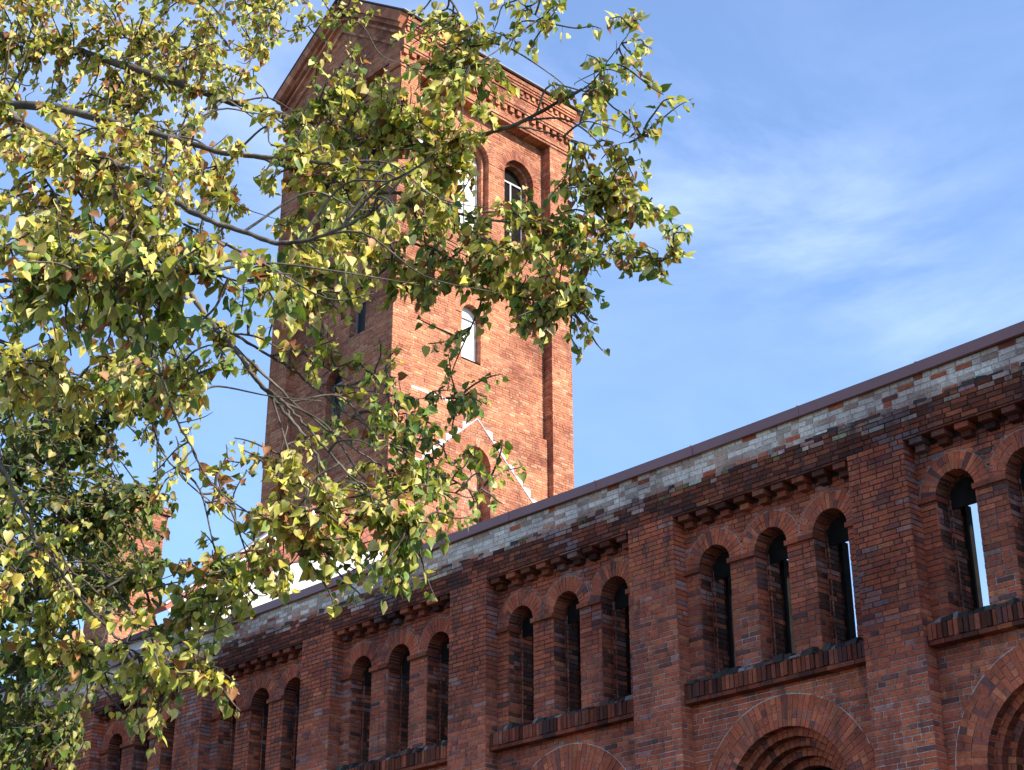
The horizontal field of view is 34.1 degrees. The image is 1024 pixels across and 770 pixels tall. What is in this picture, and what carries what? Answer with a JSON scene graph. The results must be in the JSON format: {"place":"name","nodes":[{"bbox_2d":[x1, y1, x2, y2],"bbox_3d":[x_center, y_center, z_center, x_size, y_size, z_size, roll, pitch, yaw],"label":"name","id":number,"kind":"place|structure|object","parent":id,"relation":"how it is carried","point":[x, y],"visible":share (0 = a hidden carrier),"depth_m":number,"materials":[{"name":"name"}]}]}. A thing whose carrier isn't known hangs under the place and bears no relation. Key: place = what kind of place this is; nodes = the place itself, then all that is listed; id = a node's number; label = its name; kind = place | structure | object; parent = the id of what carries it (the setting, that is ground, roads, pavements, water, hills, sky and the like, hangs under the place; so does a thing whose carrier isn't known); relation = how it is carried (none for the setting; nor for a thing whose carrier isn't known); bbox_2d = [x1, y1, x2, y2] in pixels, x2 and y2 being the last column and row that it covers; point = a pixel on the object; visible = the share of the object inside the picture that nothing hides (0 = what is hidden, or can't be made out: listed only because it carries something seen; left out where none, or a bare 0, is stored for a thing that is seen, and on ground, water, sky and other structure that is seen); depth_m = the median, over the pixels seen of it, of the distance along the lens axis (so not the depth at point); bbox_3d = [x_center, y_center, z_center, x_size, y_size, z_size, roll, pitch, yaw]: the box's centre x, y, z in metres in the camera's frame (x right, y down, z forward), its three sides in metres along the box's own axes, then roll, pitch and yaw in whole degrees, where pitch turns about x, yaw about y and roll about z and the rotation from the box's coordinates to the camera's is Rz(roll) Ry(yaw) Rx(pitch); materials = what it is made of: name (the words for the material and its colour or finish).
{"place":"outdoors","nodes":[
{"label":"outdoors","id":0,"kind":"place"},
{"bbox_2d":[0,506,382,699],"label":"annex building","id":1,"kind":"structure","parent":0,"point":[168,604],"depth_m":39.81,"materials":[{"name":"red brick"}]},
{"bbox_2d":[258,0,584,554],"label":"brick tower","id":2,"kind":"structure","parent":0,"point":[528,413],"depth_m":46.98,"materials":[{"name":"red brick"}]},
{"bbox_2d":[308,142,335,239],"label":"belfry window","id":3,"kind":"structure","parent":2,"relation":"in","point":[317,225],"depth_m":49.23,"materials":[{"name":"red brick"}]},
{"bbox_2d":[321,360,347,425],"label":"arched window","id":4,"kind":"structure","parent":2,"relation":"in","point":[329,378],"depth_m":45.71,"materials":[{"name":"red brick"}]},
{"bbox_2d":[345,281,372,337],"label":"arched window","id":5,"kind":"structure","parent":2,"relation":"in","point":[358,326],"depth_m":45.95,"materials":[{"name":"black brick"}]},
{"bbox_2d":[355,117,379,208],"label":"belfry window","id":6,"kind":"structure","parent":2,"relation":"in","point":[357,135],"depth_m":48.36,"materials":[{"name":"red brick"}]},
{"bbox_2d":[419,106,442,207],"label":"belfry window","id":7,"kind":"structure","parent":2,"relation":"in","point":[425,108],"depth_m":48.07,"materials":[{"name":"red brick"}]},
{"bbox_2d":[455,296,483,364],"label":"arched window","id":8,"kind":"structure","parent":2,"relation":"in","point":[470,351],"depth_m":46.68,"materials":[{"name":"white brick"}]},
{"bbox_2d":[458,129,494,238],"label":"belfry window","id":9,"kind":"structure","parent":2,"relation":"in","point":[484,155],"depth_m":49.11,"materials":[{"name":"white brick"}]},
{"bbox_2d":[498,152,538,260],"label":"belfry window","id":10,"kind":"structure","parent":2,"relation":"in","point":[518,172],"depth_m":50.42,"materials":[{"name":"red brick"}]},
{"bbox_2d":[0,0,1023,683],"label":"sky","id":11,"kind":"structure","parent":0,"point":[847,176],"materials":[{"name":"blue"}]},
{"label":"ground","id":12,"kind":"structure","parent":0,"visible":0},
{"bbox_2d":[0,321,1023,769],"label":"brick hall","id":13,"kind":"structure","parent":12,"relation":"on","point":[690,607],"depth_m":24.49,"materials":[{"name":"red brick"}]},
{"bbox_2d":[35,752,52,769],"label":"arched window","id":14,"kind":"structure","parent":13,"relation":"in","point":[47,764],"depth_m":37.61,"materials":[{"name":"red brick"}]},
{"bbox_2d":[101,719,128,769],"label":"arched window","id":15,"kind":"structure","parent":13,"relation":"in","point":[116,735],"depth_m":35.61,"materials":[{"name":"red brick"}]},
{"bbox_2d":[128,716,155,769],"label":"arched window","id":16,"kind":"structure","parent":13,"relation":"in","point":[140,761],"depth_m":34.90,"materials":[{"name":"red brick"}]},
{"bbox_2d":[159,702,176,769],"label":"arched window","id":17,"kind":"structure","parent":13,"relation":"in","point":[166,758],"depth_m":34.22,"materials":[{"name":"red brick"}]},
{"bbox_2d":[212,684,244,769],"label":"arched window","id":18,"kind":"structure","parent":13,"relation":"in","point":[226,738],"depth_m":32.78,"materials":[{"name":"red brick"}]},
{"bbox_2d":[244,672,278,769],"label":"arched window","id":19,"kind":"structure","parent":13,"relation":"in","point":[263,688],"depth_m":32.15,"materials":[{"name":"red brick"}]},
{"bbox_2d":[276,661,301,769],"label":"arched window","id":20,"kind":"structure","parent":13,"relation":"in","point":[289,684],"depth_m":31.47,"materials":[{"name":"red brick"}]},
{"bbox_2d":[342,639,380,764],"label":"arched window","id":21,"kind":"structure","parent":13,"relation":"in","point":[365,656],"depth_m":30.11,"materials":[{"name":"red brick"}]},
{"bbox_2d":[379,627,421,753],"bbox_3d":[-1.733,5.449,29.344,0.707,2.315,1.190,22,-33,-39],"label":"arched window","id":22,"kind":"structure","parent":13,"relation":"in","point":[402,644],"depth_m":29.45,"materials":[{"name":"red brick"}]},
{"bbox_2d":[418,615,449,745],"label":"arched window","id":23,"kind":"structure","parent":13,"relation":"in","point":[435,638],"depth_m":28.78,"materials":[{"name":"red brick"}]},
{"bbox_2d":[497,588,545,725],"bbox_3d":[0.392,4.512,27.353,0.707,2.312,1.190,22,-33,-39],"label":"arched window","id":24,"kind":"structure","parent":13,"relation":"in","point":[517,613],"depth_m":27.47,"materials":[{"name":"red brick"}]},
{"bbox_2d":[542,573,592,714],"bbox_3d":[1.118,4.190,26.673,0.707,2.315,1.190,22,-33,-39],"label":"arched window","id":25,"kind":"structure","parent":13,"relation":"in","point":[563,597],"depth_m":26.79,"materials":[{"name":"red brick"}]},
{"bbox_2d":[589,557,632,699],"bbox_3d":[1.844,3.871,25.993,0.707,2.312,1.190,22,-33,-39],"label":"arched window","id":26,"kind":"structure","parent":13,"relation":"in","point":[611,583],"depth_m":26.14,"materials":[{"name":"red brick"}]},
{"bbox_2d":[685,525,742,676],"bbox_3d":[3.244,3.253,24.681,0.707,2.312,1.190,22,-33,-39],"label":"arched window","id":27,"kind":"structure","parent":13,"relation":"in","point":[709,552],"depth_m":24.82,"materials":[{"name":"red brick"}]},
{"bbox_2d":[741,507,803,661],"bbox_3d":[3.970,2.932,24.002,0.706,2.315,1.190,22,-33,-39],"label":"arched window","id":28,"kind":"structure","parent":13,"relation":"in","point":[767,535],"depth_m":24.15,"materials":[{"name":"red brick"}]},
{"bbox_2d":[798,487,859,645],"bbox_3d":[4.696,2.612,23.321,0.707,2.312,1.190,22,-33,-39],"label":"arched window","id":29,"kind":"structure","parent":13,"relation":"in","point":[826,517],"depth_m":23.48,"materials":[{"name":"red brick"}]},
{"bbox_2d":[918,447,991,613],"bbox_3d":[6.095,1.995,22.010,0.707,2.312,1.190,22,-33,-39],"label":"arched window","id":30,"kind":"structure","parent":13,"relation":"in","point":[951,478],"depth_m":22.17,"materials":[{"name":"red brick"}]},
{"bbox_2d":[986,425,1023,595],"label":"arched window","id":31,"kind":"structure","parent":13,"relation":"in","point":[1008,458],"depth_m":21.58,"materials":[{"name":"red brick"}]},
{"label":"yard","id":32,"kind":"structure","parent":0,"visible":0},
{"bbox_2d":[0,346,201,769],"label":"broadleaf tree","id":33,"kind":"object","parent":32,"relation":"on","point":[27,731],"visible":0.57,"depth_m":11.70,"materials":[{"name":"green plant"}]},
{"bbox_2d":[0,0,695,759],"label":"linden tree","id":34,"kind":"object","parent":32,"relation":"on","point":[116,278],"visible":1,"depth_m":6.31,"materials":[{"name":"green plant"}]}
]}

